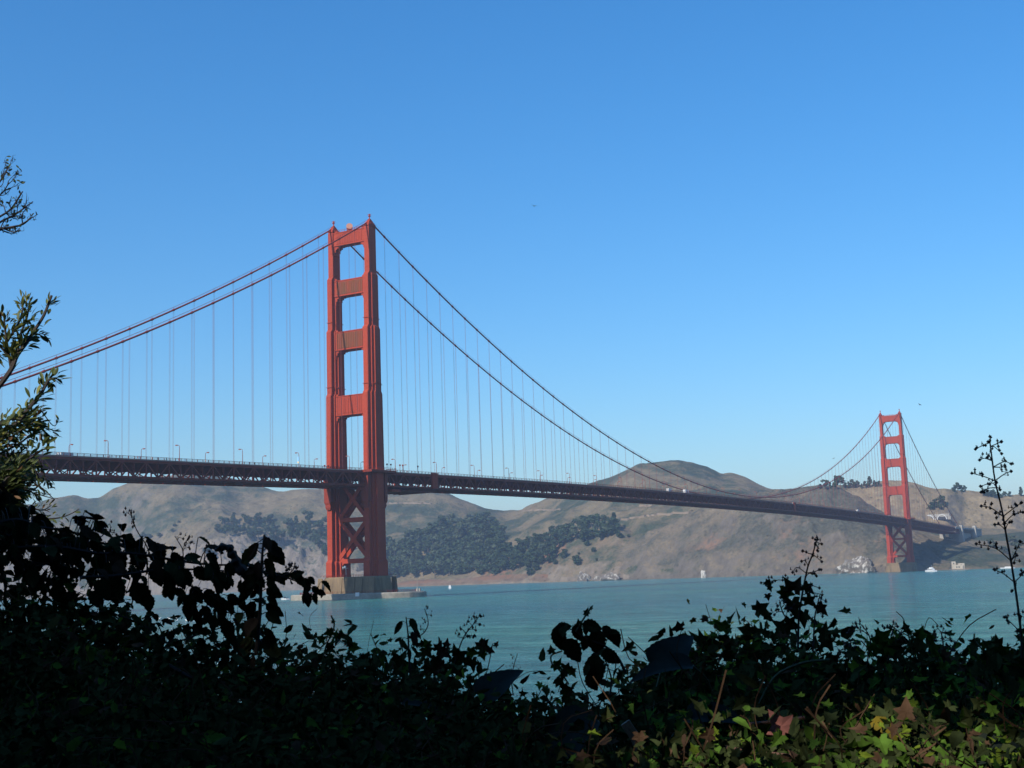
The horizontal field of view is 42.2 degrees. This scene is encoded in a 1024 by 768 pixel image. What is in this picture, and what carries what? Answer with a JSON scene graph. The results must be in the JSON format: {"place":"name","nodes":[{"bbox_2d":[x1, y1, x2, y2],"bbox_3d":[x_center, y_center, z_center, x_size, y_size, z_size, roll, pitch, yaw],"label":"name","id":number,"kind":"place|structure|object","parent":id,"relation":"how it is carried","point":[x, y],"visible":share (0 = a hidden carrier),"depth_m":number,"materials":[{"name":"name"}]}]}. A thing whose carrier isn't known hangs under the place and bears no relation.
{"place":"outdoors","nodes":[
{"label":"outdoors","id":0,"kind":"place"},
{"bbox_2d":[26,532,363,598],"bbox_3d":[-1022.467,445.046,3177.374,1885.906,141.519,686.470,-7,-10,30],"label":"rock cliffs","id":1,"kind":"structure","parent":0,"point":[306,555],"depth_m":2868.37,"materials":[{"name":"stone"}]},
{"bbox_2d":[220,525,232,535],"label":"cypress tree","id":2,"kind":"object","parent":1,"relation":"on","point":[227,528],"visible":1,"depth_m":2915.38,"materials":[{"name":"green plant"}]},
{"bbox_2d":[387,502,431,503],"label":"hill road","id":3,"kind":"structure","parent":0,"point":[408,503],"depth_m":3212.78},
{"bbox_2d":[397,574,548,585],"bbox_3d":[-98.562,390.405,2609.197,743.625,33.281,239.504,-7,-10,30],"label":"beach bluff","id":4,"kind":"structure","parent":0,"point":[507,578],"depth_m":2558.27,"materials":[{"name":"stone"}]},
{"bbox_2d":[0,567,1023,718],"bbox_3d":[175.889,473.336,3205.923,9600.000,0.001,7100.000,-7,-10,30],"label":"water","id":5,"kind":"structure","parent":0,"point":[522,620],"depth_m":309.00,"materials":[{"name":"liquid"}]},
{"bbox_2d":[291,585,426,600],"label":"pier fender","id":6,"kind":"object","parent":5,"relation":"in","point":[417,592],"visible":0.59,"depth_m":756.72,"materials":[{"name":"concrete"}]},
{"bbox_2d":[0,214,959,593],"bbox_3d":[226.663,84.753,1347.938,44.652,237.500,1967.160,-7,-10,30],"label":"suspension bridge","id":7,"kind":"structure","parent":5,"relation":"in","point":[364,494],"depth_m":797.61,"materials":[{"name":"paint"}]},
{"bbox_2d":[388,487,432,494],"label":"maintenance platform","id":8,"kind":"structure","parent":7,"relation":"hanging from","point":[398,492],"depth_m":825.67,"materials":[{"name":"paint"}]},
{"bbox_2d":[577,571,590,580],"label":"rock","id":9,"kind":"object","parent":5,"relation":"in","point":[584,577],"visible":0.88,"depth_m":2350.55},
{"bbox_2d":[592,572,622,580],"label":"rock","id":10,"kind":"object","parent":5,"relation":"in","point":[610,576],"visible":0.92,"depth_m":2288.41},
{"bbox_2d":[835,556,876,573],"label":"rock","id":11,"kind":"object","parent":5,"relation":"in","point":[861,564],"visible":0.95,"depth_m":1923.86,"materials":[{"name":"stone"}]},
{"bbox_2d":[948,561,968,569],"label":"lighthouse station","id":12,"kind":"object","parent":5,"relation":"in","point":[959,566],"visible":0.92,"depth_m":1861.96,"materials":[{"name":"white concrete"}]},
{"bbox_2d":[0,460,1023,599],"bbox_3d":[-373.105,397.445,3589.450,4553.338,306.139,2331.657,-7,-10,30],"label":"hills","id":13,"kind":"structure","parent":0,"point":[196,511],"depth_m":3079.84,"materials":[{"name":"soil"}]},
{"bbox_2d":[301,510,313,520],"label":"cypress tree","id":14,"kind":"object","parent":13,"relation":"on","point":[309,515],"visible":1,"depth_m":3062.88,"materials":[{"name":"green plant"}]},
{"bbox_2d":[313,520,324,528],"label":"cypress tree","id":15,"kind":"object","parent":13,"relation":"on","point":[319,523],"visible":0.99,"depth_m":3028.77,"materials":[{"name":"green plant"}]},
{"bbox_2d":[386,541,401,554],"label":"cypress tree","id":16,"kind":"object","parent":13,"relation":"on","point":[394,548],"visible":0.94,"depth_m":2813.79,"materials":[{"name":"green plant"}]},
{"bbox_2d":[405,538,416,548],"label":"leafy tree","id":17,"kind":"object","parent":13,"relation":"on","point":[412,542],"visible":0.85,"depth_m":2803.85,"materials":[{"name":"green plant"}]},
{"bbox_2d":[403,527,420,538],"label":"cypress tree","id":18,"kind":"object","parent":13,"relation":"on","point":[409,532],"visible":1,"depth_m":2836.05,"materials":[{"name":"green plant"}]},
{"bbox_2d":[408,564,420,577],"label":"cypress tree","id":19,"kind":"object","parent":13,"relation":"on","point":[412,570],"visible":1,"depth_m":2711.51,"materials":[{"name":"green plant"}]},
{"bbox_2d":[416,559,429,575],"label":"cypress tree","id":20,"kind":"object","parent":13,"relation":"on","point":[422,567],"visible":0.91,"depth_m":2703.63,"materials":[{"name":"green plant"}]},
{"bbox_2d":[425,523,437,534],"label":"leafy tree","id":21,"kind":"object","parent":13,"relation":"on","point":[433,526],"visible":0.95,"depth_m":2829.55,"materials":[{"name":"green plant"}]},
{"bbox_2d":[426,561,442,577],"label":"cypress tree","id":22,"kind":"object","parent":13,"relation":"on","point":[431,563],"visible":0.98,"depth_m":2670.93,"materials":[{"name":"green plant"}]},
{"bbox_2d":[433,515,446,527],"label":"cypress tree","id":23,"kind":"object","parent":13,"relation":"on","point":[441,518],"visible":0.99,"depth_m":2833.25,"materials":[{"name":"green plant"}]},
{"bbox_2d":[442,559,453,575],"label":"leafy tree","id":24,"kind":"object","parent":13,"relation":"on","point":[446,566],"visible":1,"depth_m":2653.20,"materials":[{"name":"green plant"}]},
{"bbox_2d":[445,513,455,524],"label":"leafy tree","id":25,"kind":"object","parent":13,"relation":"on","point":[452,519],"visible":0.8,"depth_m":2861.78,"materials":[{"name":"green plant"}]},
{"bbox_2d":[460,558,473,572],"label":"leafy tree","id":26,"kind":"object","parent":13,"relation":"on","point":[468,567],"visible":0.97,"depth_m":2631.31,"materials":[{"name":"green plant"}]},
{"bbox_2d":[468,523,483,534],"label":"cypress tree","id":27,"kind":"object","parent":13,"relation":"on","point":[472,528],"visible":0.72,"depth_m":2788.67,"materials":[{"name":"green plant"}]},
{"bbox_2d":[472,532,484,543],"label":"cypress tree","id":28,"kind":"object","parent":13,"relation":"on","point":[481,539],"visible":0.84,"depth_m":2740.59,"materials":[{"name":"green plant"}]},
{"bbox_2d":[492,525,506,534],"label":"cypress tree","id":29,"kind":"object","parent":13,"relation":"on","point":[498,530],"visible":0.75,"depth_m":2779.24,"materials":[{"name":"green plant"}]},
{"bbox_2d":[940,525,964,541],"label":"concrete pylon","id":30,"kind":"object","parent":13,"relation":"on","point":[961,536],"visible":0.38,"depth_m":2175.93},
{"bbox_2d":[1005,535,1018,545],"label":"leafy tree","id":31,"kind":"object","parent":13,"relation":"on","point":[1012,538],"visible":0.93,"depth_m":2124.43,"materials":[{"name":"green plant"}]},
{"bbox_2d":[0,0,1023,510],"label":"sky","id":32,"kind":"structure","parent":0,"point":[756,232],"materials":[{"name":"blue"}]},
{"bbox_2d":[398,525,635,586],"bbox_3d":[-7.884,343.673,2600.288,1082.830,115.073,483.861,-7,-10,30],"label":"forest spur","id":33,"kind":"structure","parent":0,"point":[605,553],"depth_m":2423.40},
{"bbox_2d":[449,559,461,573],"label":"leafy tree","id":34,"kind":"object","parent":33,"relation":"on","point":[454,569],"visible":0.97,"depth_m":2640.93,"materials":[{"name":"green plant"}]},
{"bbox_2d":[456,560,466,573],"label":"leafy tree","id":35,"kind":"object","parent":33,"relation":"on","point":[459,565],"visible":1,"depth_m":2635.72,"materials":[{"name":"green plant"}]},
{"bbox_2d":[475,559,486,573],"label":"leafy tree","id":36,"kind":"object","parent":33,"relation":"on","point":[481,568],"visible":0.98,"depth_m":2585.66,"materials":[{"name":"green plant"}]},
{"bbox_2d":[485,544,496,554],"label":"leafy tree","id":37,"kind":"object","parent":33,"relation":"on","point":[491,549],"visible":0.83,"depth_m":2616.45,"materials":[{"name":"green plant"}]},
{"bbox_2d":[490,563,500,574],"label":"leafy tree","id":38,"kind":"object","parent":33,"relation":"on","point":[497,570],"visible":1,"depth_m":2535.82,"materials":[{"name":"green plant"}]},
{"bbox_2d":[500,557,510,567],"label":"cypress tree","id":39,"kind":"object","parent":33,"relation":"on","point":[504,561],"visible":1,"depth_m":2522.41,"materials":[{"name":"green plant"}]},
{"bbox_2d":[513,544,526,553],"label":"cypress tree","id":40,"kind":"object","parent":33,"relation":"on","point":[522,549],"visible":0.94,"depth_m":2539.80,"materials":[{"name":"green plant"}]},
{"bbox_2d":[514,538,529,546],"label":"cypress tree","id":41,"kind":"object","parent":33,"relation":"on","point":[519,540],"visible":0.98,"depth_m":2563.11,"materials":[{"name":"green plant"}]},
{"bbox_2d":[541,546,556,561],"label":"cypress tree","id":42,"kind":"object","parent":33,"relation":"on","point":[550,550],"visible":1,"depth_m":2471.64,"materials":[{"name":"green plant"}]},
{"bbox_2d":[551,528,560,539],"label":"leafy tree","id":43,"kind":"object","parent":33,"relation":"on","point":[555,534],"visible":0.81,"depth_m":2530.30,"materials":[{"name":"green plant"}]},
{"bbox_2d":[569,524,581,539],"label":"cypress tree","id":44,"kind":"object","parent":33,"relation":"on","point":[572,528],"visible":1,"depth_m":2487.95,"materials":[{"name":"green plant"}]},
{"bbox_2d":[572,555,580,564],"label":"leafy tree","id":45,"kind":"object","parent":33,"relation":"on","point":[576,559],"visible":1,"depth_m":2400.73,"materials":[{"name":"green plant"}]},
{"bbox_2d":[578,529,589,540],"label":"leafy tree","id":46,"kind":"object","parent":33,"relation":"on","point":[582,535],"visible":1,"depth_m":2458.19,"materials":[{"name":"green plant"}]},
{"bbox_2d":[590,513,600,523],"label":"cypress tree","id":47,"kind":"object","parent":33,"relation":"on","point":[595,518],"visible":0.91,"depth_m":2494.13,"materials":[{"name":"green plant"}]},
{"bbox_2d":[598,519,611,527],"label":"cypress tree","id":48,"kind":"object","parent":33,"relation":"on","point":[607,524],"visible":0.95,"depth_m":2454.27,"materials":[{"name":"green plant"}]},
{"bbox_2d":[611,517,620,527],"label":"leafy tree","id":49,"kind":"object","parent":33,"relation":"on","point":[615,523],"visible":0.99,"depth_m":2441.22,"materials":[{"name":"green plant"}]},
{"bbox_2d":[519,508,560,511],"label":"hill road","id":50,"kind":"structure","parent":0,"point":[541,509],"depth_m":3042.31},
{"bbox_2d":[619,510,692,521],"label":"hill road","id":51,"kind":"structure","parent":0,"point":[642,516],"depth_m":2477.47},
{"bbox_2d":[558,485,1023,581],"bbox_3d":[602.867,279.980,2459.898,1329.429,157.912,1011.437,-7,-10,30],"label":"headland cliff","id":52,"kind":"structure","parent":0,"point":[711,542],"depth_m":2141.72,"materials":[{"name":"soil"}]},
{"bbox_2d":[949,526,981,538],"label":"anchorage","id":53,"kind":"object","parent":52,"relation":"on","point":[968,532],"visible":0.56,"depth_m":2241.71,"materials":[{"name":"concrete"}]},
{"bbox_2d":[785,480,1023,529],"bbox_3d":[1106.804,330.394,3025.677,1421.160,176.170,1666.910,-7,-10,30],"label":"hills","id":54,"kind":"structure","parent":0,"point":[965,509],"depth_m":2486.26,"materials":[{"name":"soil"}]},
{"bbox_2d":[928,513,951,519],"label":"tunnel portal","id":55,"kind":"object","parent":54,"relation":"on","point":[940,516],"visible":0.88,"depth_m":2429.46,"materials":[{"name":"concrete"}]},
{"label":"hedge mound","id":56,"kind":"structure","parent":0,"visible":0},
{"bbox_2d":[0,290,80,525],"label":"bush","id":57,"kind":"object","parent":56,"relation":"on","point":[15,477],"visible":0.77,"depth_m":5.47,"materials":[{"name":"green plant"}]},
{"bbox_2d":[0,557,496,767],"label":"undergrowth","id":58,"kind":"object","parent":56,"relation":"on","point":[277,717],"visible":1,"depth_m":3.22,"materials":[{"name":"plant"}]},
{"bbox_2d":[0,486,62,564],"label":"bramble cane","id":59,"kind":"object","parent":58,"relation":"on","point":[6,496],"visible":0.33,"depth_m":3.94,"materials":[{"name":"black plant"}]},
{"bbox_2d":[0,504,79,594],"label":"bramble cane","id":60,"kind":"object","parent":58,"relation":"on","point":[42,556],"visible":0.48,"depth_m":4.00,"materials":[{"name":"black plant"}]},
{"bbox_2d":[0,526,129,605],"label":"bramble cane","id":61,"kind":"object","parent":58,"relation":"on","point":[4,559],"visible":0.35,"depth_m":3.98,"materials":[{"name":"black plant"}]},
{"bbox_2d":[13,516,126,603],"bbox_3d":[-1.316,0.534,4.042,0.370,0.265,0.198,6,-12,-44],"label":"bramble cane","id":62,"kind":"object","parent":58,"relation":"on","point":[57,595],"visible":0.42,"depth_m":4.00,"materials":[{"name":"black plant"}]},
{"bbox_2d":[0,499,150,577],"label":"bramble cane","id":63,"kind":"object","parent":58,"relation":"on","point":[34,529],"visible":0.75,"depth_m":3.95,"materials":[{"name":"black plant"}]},
{"bbox_2d":[9,525,264,600],"bbox_3d":[-1.116,0.536,3.959,0.734,0.236,0.215,3,-10,-29],"label":"bramble cane","id":64,"kind":"object","parent":58,"relation":"on","point":[110,556],"visible":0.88,"depth_m":3.92,"materials":[{"name":"black plant"}]},
{"bbox_2d":[123,506,149,552],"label":"seed stalk","id":65,"kind":"object","parent":64,"relation":"on","point":[132,517],"visible":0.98,"depth_m":4.02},
{"bbox_2d":[175,532,194,557],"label":"seed stalk","id":66,"kind":"object","parent":64,"relation":"on","point":[188,538],"visible":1,"depth_m":4.05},
{"bbox_2d":[100,602,182,658],"bbox_3d":[-1.151,0.777,4.128,0.270,0.204,0.142,6,-12,-44],"label":"bramble cane","id":67,"kind":"object","parent":58,"relation":"on","point":[153,628],"visible":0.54,"depth_m":4.16,"materials":[{"name":"black plant"}]},
{"bbox_2d":[80,552,253,612],"bbox_3d":[-1.009,0.586,3.926,0.537,0.174,0.155,3,-10,-33],"label":"bramble cane","id":68,"kind":"object","parent":58,"relation":"on","point":[140,593],"visible":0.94,"depth_m":3.90,"materials":[{"name":"black plant"}]},
{"bbox_2d":[169,664,191,680],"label":"fallen cane","id":69,"kind":"object","parent":58,"relation":"on","point":[174,668],"visible":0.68,"depth_m":3.61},
{"bbox_2d":[168,605,257,655],"bbox_3d":[-0.941,0.776,4.174,0.275,0.163,0.112,-3,-8,6],"label":"bramble cane","id":70,"kind":"object","parent":58,"relation":"on","point":[237,638],"visible":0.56,"depth_m":4.18,"materials":[{"name":"black plant"}]},
{"bbox_2d":[161,575,266,644],"bbox_3d":[-0.910,0.683,4.048,0.311,0.242,0.167,0,-9,-13],"label":"bramble cane","id":71,"kind":"object","parent":58,"relation":"on","point":[221,606],"visible":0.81,"depth_m":4.04,"materials":[{"name":"black plant"}]},
{"bbox_2d":[214,543,247,575],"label":"dead stalk","id":72,"kind":"object","parent":58,"relation":"on","point":[237,564],"visible":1,"depth_m":3.87,"materials":[{"name":"plant"}]},
{"bbox_2d":[237,535,284,667],"bbox_3d":[-0.762,0.660,4.017,0.156,0.407,0.103,-1,-8,-6],"label":"leafy stalk","id":73,"kind":"object","parent":58,"relation":"on","point":[274,612],"visible":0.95,"depth_m":4.02,"materials":[{"name":"black plant"}]},
{"bbox_2d":[227,562,330,607],"bbox_3d":[-0.723,0.620,4.126,0.345,0.155,0.092,4,-10,-34],"label":"bramble cane","id":74,"kind":"object","parent":58,"relation":"on","point":[303,582],"visible":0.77,"depth_m":4.16,"materials":[{"name":"black plant"}]},
{"bbox_2d":[284,562,298,575],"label":"seed stalk","id":75,"kind":"object","parent":74,"relation":"on","point":[290,566],"visible":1,"depth_m":4.15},
{"bbox_2d":[315,615,361,663],"bbox_3d":[-0.548,0.804,4.188,0.146,0.150,0.027,-1,-8,-5],"label":"ivy sprig","id":76,"kind":"object","parent":58,"relation":"on","point":[353,647],"visible":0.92,"depth_m":4.19,"materials":[{"name":"plant"}]},
{"bbox_2d":[394,617,420,680],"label":"leafy stalk","id":77,"kind":"object","parent":58,"relation":"on","point":[413,624],"visible":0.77,"depth_m":4.30,"materials":[{"name":"black plant"}]},
{"bbox_2d":[411,605,431,645],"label":"seed stalk","id":78,"kind":"object","parent":58,"relation":"on","point":[424,622],"visible":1,"depth_m":4.32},
{"bbox_2d":[419,613,498,677],"bbox_3d":[-0.165,0.813,4.118,0.244,0.208,0.064,0,-9,-15],"label":"sprig","id":79,"kind":"object","parent":58,"relation":"on","point":[436,663],"visible":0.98,"depth_m":4.12,"materials":[{"name":"plant"}]},
{"bbox_2d":[473,669,523,725],"bbox_3d":[-0.030,1.042,3.784,0.096,0.437,0.180,-25,-24,69],"label":"broad leaf plant","id":80,"kind":"object","parent":56,"relation":"on","point":[502,681],"visible":0.71,"depth_m":3.83,"materials":[{"name":"plant"}]},
{"bbox_2d":[382,621,743,767],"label":"undergrowth","id":81,"kind":"object","parent":56,"relation":"on","point":[505,733],"visible":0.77,"depth_m":3.12,"materials":[{"name":"plant"}]},
{"bbox_2d":[547,645,576,696],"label":"ivy sprig","id":82,"kind":"object","parent":81,"relation":"on","point":[566,670],"visible":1,"depth_m":3.62,"materials":[{"name":"plant"}]},
{"bbox_2d":[550,618,626,681],"bbox_3d":[0.203,0.708,3.531,0.199,0.168,0.081,-2,-8,3],"label":"bramble cane","id":83,"kind":"object","parent":81,"relation":"on","point":[595,640],"visible":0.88,"depth_m":3.53,"materials":[{"name":"black plant"}]},
{"bbox_2d":[574,605,592,631],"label":"ivy sprig","id":84,"kind":"object","parent":83,"relation":"attached to","point":[579,623],"visible":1,"depth_m":3.54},
{"bbox_2d":[583,647,629,701],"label":"bramble cane","id":85,"kind":"object","parent":81,"relation":"on","point":[595,665],"visible":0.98,"depth_m":3.48,"materials":[{"name":"black plant"}]},
{"bbox_2d":[621,720,649,760],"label":"fallen cane","id":86,"kind":"object","parent":81,"relation":"on","point":[628,727],"visible":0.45,"depth_m":2.80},
{"bbox_2d":[542,705,615,767],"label":"broad leaf plant","id":87,"kind":"object","parent":56,"relation":"on","point":[565,712],"visible":0.37,"depth_m":2.95,"materials":[{"name":"plant"}]},
{"bbox_2d":[645,635,693,714],"bbox_3d":[0.437,0.912,3.603,0.124,0.447,0.140,-4,-9,16],"label":"broad leaf plant","id":88,"kind":"object","parent":56,"relation":"on","point":[659,648],"visible":0.56,"depth_m":3.62,"materials":[{"name":"plant"}]},
{"bbox_2d":[628,652,714,700],"bbox_3d":[0.434,0.885,3.490,0.243,0.350,0.073,-2,-8,0],"label":"broad leaf plant","id":89,"kind":"object","parent":56,"relation":"on","point":[666,663],"visible":0.72,"depth_m":3.52,"materials":[{"name":"plant"}]},
{"bbox_2d":[665,700,755,767],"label":"broad leaf plant","id":90,"kind":"object","parent":56,"relation":"on","point":[705,718],"visible":0.33,"depth_m":3.10,"materials":[{"name":"plant"}]},
{"bbox_2d":[586,665,1023,767],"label":"young ivy","id":91,"kind":"object","parent":56,"relation":"on","point":[992,696],"visible":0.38,"depth_m":2.74,"materials":[{"name":"plant"}]},
{"bbox_2d":[603,599,1023,767],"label":"ivy","id":92,"kind":"object","parent":56,"relation":"on","point":[900,689],"visible":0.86,"depth_m":3.20,"materials":[{"name":"plant"}]},
{"bbox_2d":[696,535,835,650],"bbox_3d":[0.738,0.618,3.892,0.399,0.336,0.090,-4,-9,14],"label":"seed stalk","id":93,"kind":"object","parent":92,"relation":"on","point":[785,592],"visible":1,"depth_m":3.86,"materials":[{"name":"plant"}]},
{"bbox_2d":[748,716,804,725],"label":"fallen cane","id":94,"kind":"object","parent":92,"relation":"on","point":[769,722],"visible":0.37,"depth_m":2.87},
{"bbox_2d":[767,709,792,734],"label":"red leaf","id":95,"kind":"object","parent":92,"relation":"on","point":[780,722],"visible":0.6,"depth_m":2.77,"materials":[{"name":"plant"}]},
{"bbox_2d":[770,596,796,634],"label":"seed stalk","id":96,"kind":"object","parent":92,"relation":"on","point":[787,606],"visible":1,"depth_m":3.86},
{"bbox_2d":[757,659,829,707],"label":"fallen cane","id":97,"kind":"object","parent":92,"relation":"on","point":[785,669],"visible":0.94,"depth_m":3.26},
{"bbox_2d":[807,595,826,651],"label":"seed stalk","id":98,"kind":"object","parent":92,"relation":"on","point":[822,616],"visible":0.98,"depth_m":3.84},
{"bbox_2d":[844,619,873,667],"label":"seed stalk","id":99,"kind":"object","parent":92,"relation":"on","point":[848,632],"visible":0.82,"depth_m":4.01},
{"bbox_2d":[870,716,897,742],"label":"yellow leaf","id":100,"kind":"object","parent":92,"relation":"on","point":[884,720],"visible":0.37,"depth_m":2.74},
{"bbox_2d":[881,620,901,660],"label":"seed stalk","id":101,"kind":"object","parent":92,"relation":"on","point":[894,623],"visible":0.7,"depth_m":3.99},
{"bbox_2d":[867,621,940,659],"bbox_3d":[1.140,0.747,3.866,0.207,0.115,0.041,-4,-9,16],"label":"ivy sprig","id":102,"kind":"object","parent":92,"relation":"on","point":[883,644],"visible":0.98,"depth_m":3.87,"materials":[{"name":"plant"}]},
{"bbox_2d":[932,624,956,661],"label":"seed stalk","id":103,"kind":"object","parent":92,"relation":"on","point":[942,639],"visible":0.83,"depth_m":3.93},
{"bbox_2d":[967,633,1023,668],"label":"ivy sprig","id":104,"kind":"object","parent":92,"relation":"on","point":[1001,649],"visible":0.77,"depth_m":3.79,"materials":[{"name":"plant"}]},
{"bbox_2d":[970,435,1023,657],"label":"seed stalk","id":105,"kind":"object","parent":92,"relation":"on","point":[1004,523],"visible":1,"depth_m":3.92,"materials":[{"name":"plant"}]},
{"bbox_2d":[969,733,1021,764],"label":"broad leaf plant","id":106,"kind":"object","parent":56,"relation":"on","point":[997,744],"visible":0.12,"depth_m":2.68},
{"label":"ground","id":107,"kind":"structure","parent":0,"visible":0},
{"bbox_2d":[0,156,37,233],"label":"bare tree","id":108,"kind":"object","parent":107,"relation":"on","point":[14,215],"visible":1,"depth_m":8.21,"materials":[{"name":"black plant"}]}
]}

